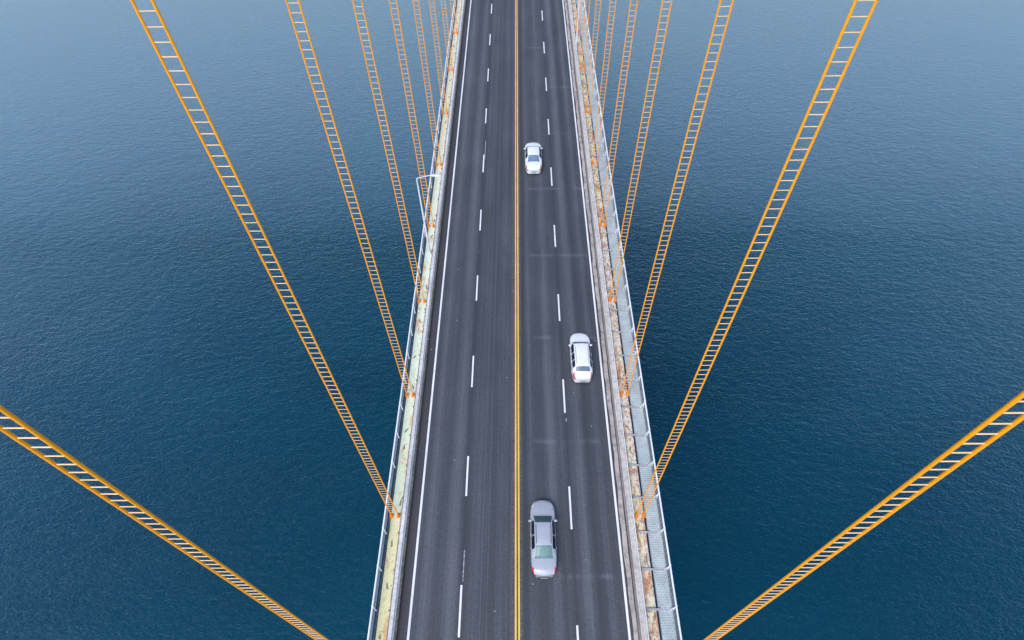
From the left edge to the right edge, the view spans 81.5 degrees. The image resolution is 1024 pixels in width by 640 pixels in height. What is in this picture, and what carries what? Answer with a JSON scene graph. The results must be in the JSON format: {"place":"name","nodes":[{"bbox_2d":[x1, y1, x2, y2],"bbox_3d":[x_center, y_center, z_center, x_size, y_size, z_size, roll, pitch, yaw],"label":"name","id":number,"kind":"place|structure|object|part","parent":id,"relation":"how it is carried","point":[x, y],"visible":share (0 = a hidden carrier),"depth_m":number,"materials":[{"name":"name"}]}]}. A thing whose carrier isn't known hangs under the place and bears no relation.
{"place":"outdoors","nodes":[
{"label":"outdoors","id":0,"kind":"place"},
{"bbox_2d":[375,0,461,639],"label":"edge girder","id":1,"kind":"object","parent":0,"point":[383,617],"visible":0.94,"depth_m":47.51,"materials":[{"name":"metal"}]},
{"bbox_2d":[373,0,457,639],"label":"ledge","id":2,"kind":"object","parent":1,"relation":"attached to","point":[382,576],"visible":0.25,"depth_m":46.98,"materials":[{"name":"concrete"}]},
{"bbox_2d":[367,0,455,639],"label":"handrail","id":3,"kind":"object","parent":2,"relation":"on","point":[373,605],"visible":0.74,"depth_m":46.50,"materials":[{"name":"grey metal"}]},
{"bbox_2d":[416,174,440,254],"bbox_3d":[-6.943,-9.086,53.240,2.250,9.795,0.340,0,52,1],"label":"street lamp","id":4,"kind":"object","parent":1,"relation":"attached to","point":[429,250],"visible":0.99,"depth_m":52.43,"materials":[{"name":"metal"}]},
{"bbox_2d":[0,0,1023,639],"bbox_3d":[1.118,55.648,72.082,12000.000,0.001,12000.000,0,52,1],"label":"water","id":5,"kind":"structure","parent":0,"point":[156,358],"depth_m":117.72,"materials":[{"name":"blue liquid"}]},
{"bbox_2d":[393,0,641,639],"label":"road","id":6,"kind":"structure","parent":0,"point":[515,421],"depth_m":47.97,"materials":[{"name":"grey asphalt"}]},
{"bbox_2d":[386,0,464,639],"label":"guardrail","id":7,"kind":"object","parent":6,"relation":"on","point":[397,570],"visible":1,"depth_m":47.31,"materials":[{"name":"metal"}]},
{"bbox_2d":[524,142,542,173],"bbox_3d":[2.324,-17.872,64.710,2.074,1.474,5.076,0,52,1],"label":"car","id":8,"kind":"object","parent":6,"relation":"on","point":[533,157],"visible":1,"depth_m":63.70,"materials":[{"name":"white paint"}]},
{"bbox_3d":[2.312,-17.317,63.671,1.300,0.380,0.705,0,52,1],"label":"rear window","id":9,"kind":"part","parent":8,"relation":"part of","materials":[{"name":"blue glass"}]},
{"bbox_2d":[528,500,556,578],"bbox_3d":[2.087,14.504,39.719,1.954,1.474,5.146,0,52,1],"label":"car","id":10,"kind":"object","parent":6,"relation":"on","point":[542,521],"visible":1,"depth_m":39.03,"materials":[{"name":"grey metal"}]},
{"bbox_3d":[1.395,14.219,39.441,0.212,0.418,1.859,0,52,1],"label":"side window","id":11,"kind":"part","parent":10,"relation":"part of","materials":[{"name":"black glass"}]},
{"bbox_3d":[2.076,15.073,38.670,1.215,0.380,0.715,0,52,1],"label":"rear window","id":12,"kind":"part","parent":10,"relation":"part of","materials":[{"name":"green glass"}]},
{"bbox_3d":[2.767,14.209,39.420,0.212,0.418,1.859,0,52,1],"label":"side window","id":13,"kind":"part","parent":10,"relation":"part of","materials":[{"name":"black glass"}]},
{"bbox_2d":[569,333,592,381],"bbox_3d":[5.638,2.888,48.548,1.954,1.578,4.772,0,52,1],"label":"car","id":14,"kind":"object","parent":6,"relation":"on","point":[580,345],"visible":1,"depth_m":47.66,"materials":[{"name":"white paint"}]},
{"bbox_3d":[4.937,2.854,48.052,0.200,0.459,2.241,0,52,1],"label":"side window","id":15,"kind":"part","parent":14,"relation":"part of","materials":[{"name":"black glass"}]},
{"bbox_3d":[5.624,3.873,47.157,1.191,0.324,0.330,0,52,1],"label":"rear window","id":16,"kind":"part","parent":14,"relation":"part of","materials":[{"name":"grey glass"}]},
{"bbox_3d":[6.324,2.845,48.031,0.200,0.459,2.241,0,52,1],"label":"side window","id":17,"kind":"part","parent":14,"relation":"part of","materials":[{"name":"black glass"}]},
{"bbox_2d":[568,0,648,639],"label":"guardrail","id":18,"kind":"object","parent":6,"relation":"on","point":[642,610],"visible":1,"depth_m":47.01,"materials":[{"name":"grey metal"}]},
{"bbox_2d":[570,0,659,639],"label":"edge girder","id":19,"kind":"object","parent":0,"point":[649,600],"visible":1,"depth_m":46.80,"materials":[{"name":"paint"}]},
{"bbox_2d":[576,0,579,46],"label":"street lamp","id":20,"kind":"object","parent":19,"relation":"attached to","point":[577,23],"visible":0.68,"depth_m":77.42,"materials":[{"name":"metal"}]},
{"bbox_2d":[571,0,676,639],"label":"walkway","id":21,"kind":"structure","parent":19,"relation":"attached to","point":[663,598],"depth_m":47.08,"materials":[{"name":"metal"}]},
{"bbox_2d":[582,0,681,639],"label":"handrail","id":22,"kind":"object","parent":21,"relation":"on","point":[649,435],"visible":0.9,"depth_m":47.19,"materials":[{"name":"grey metal"}]},
{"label":"main cable","id":23,"kind":"object","parent":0,"visible":0},
{"bbox_2d":[0,405,328,639],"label":"hanger","id":24,"kind":"object","parent":23,"relation":"hanging from","point":[23,424],"visible":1,"depth_m":13.48,"materials":[{"name":"orange paint"}]},
{"bbox_2d":[130,0,400,517],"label":"hanger","id":25,"kind":"object","parent":23,"relation":"hanging from","point":[153,42],"visible":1,"depth_m":19.07,"materials":[{"name":"orange paint"}]},
{"bbox_2d":[285,0,414,396],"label":"hanger","id":26,"kind":"object","parent":23,"relation":"hanging from","point":[341,148],"visible":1,"depth_m":30.03,"materials":[{"name":"orange paint"}]},
{"bbox_2d":[352,0,425,302],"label":"hanger","id":27,"kind":"object","parent":23,"relation":"hanging from","point":[372,88],"visible":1,"depth_m":39.75,"materials":[{"name":"orange paint"}]},
{"bbox_2d":[389,0,434,227],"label":"hanger","id":28,"kind":"object","parent":23,"relation":"hanging from","point":[433,226],"visible":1,"depth_m":48.74,"materials":[{"name":"orange paint"}]},
{"bbox_2d":[413,0,441,165],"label":"hanger","id":29,"kind":"object","parent":23,"relation":"hanging from","point":[436,164],"visible":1,"depth_m":57.28,"materials":[{"name":"orange paint"}]},
{"bbox_2d":[429,0,447,114],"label":"hanger","id":30,"kind":"object","parent":23,"relation":"hanging from","point":[436,59],"visible":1,"depth_m":65.51,"materials":[{"name":"orange paint"}]},
{"bbox_2d":[441,0,452,70],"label":"hanger","id":31,"kind":"object","parent":23,"relation":"hanging from","point":[446,36],"visible":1,"depth_m":73.28,"materials":[{"name":"orange paint"}]},
{"bbox_2d":[450,0,457,33],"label":"hanger","id":32,"kind":"object","parent":23,"relation":"hanging from","point":[453,17],"visible":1,"depth_m":81.02,"materials":[{"name":"orange paint"}]},
{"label":"main cable","id":33,"kind":"object","parent":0,"visible":0},
{"bbox_2d":[575,0,581,31],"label":"hanger","id":34,"kind":"object","parent":33,"relation":"hanging from","point":[579,18],"visible":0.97,"depth_m":81.03,"materials":[{"name":"orange paint"}]},
{"bbox_2d":[579,2,589,69],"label":"hanger","id":35,"kind":"object","parent":33,"relation":"hanging from","point":[580,68],"visible":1,"depth_m":73.33,"materials":[{"name":"orange paint"}]},
{"bbox_2d":[585,0,601,112],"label":"hanger","id":36,"kind":"object","parent":33,"relation":"hanging from","point":[595,59],"visible":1,"depth_m":65.64,"materials":[{"name":"orange paint"}]},
{"bbox_2d":[591,0,616,163],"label":"hanger","id":37,"kind":"object","parent":33,"relation":"hanging from","point":[592,162],"visible":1,"depth_m":57.50,"materials":[{"name":"orange paint"}]},
{"bbox_2d":[599,0,637,225],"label":"hanger","id":38,"kind":"object","parent":33,"relation":"hanging from","point":[600,224],"visible":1,"depth_m":48.25,"materials":[{"name":"orange paint"}]},
{"bbox_2d":[608,0,672,301],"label":"hanger","id":39,"kind":"object","parent":33,"relation":"hanging from","point":[644,142],"visible":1,"depth_m":39.33,"materials":[{"name":"orange paint"}]},
{"bbox_2d":[620,0,733,395],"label":"hanger","id":40,"kind":"object","parent":33,"relation":"hanging from","point":[686,137],"visible":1,"depth_m":29.94,"materials":[{"name":"orange paint"}]},
{"bbox_2d":[635,0,877,517],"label":"hanger","id":41,"kind":"object","parent":33,"relation":"hanging from","point":[830,61],"visible":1,"depth_m":19.05,"materials":[{"name":"orange paint"}]},
{"bbox_2d":[703,390,1023,639],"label":"hanger","id":42,"kind":"object","parent":33,"relation":"hanging from","point":[985,423],"visible":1,"depth_m":13.03,"materials":[{"name":"orange paint"}]}
]}

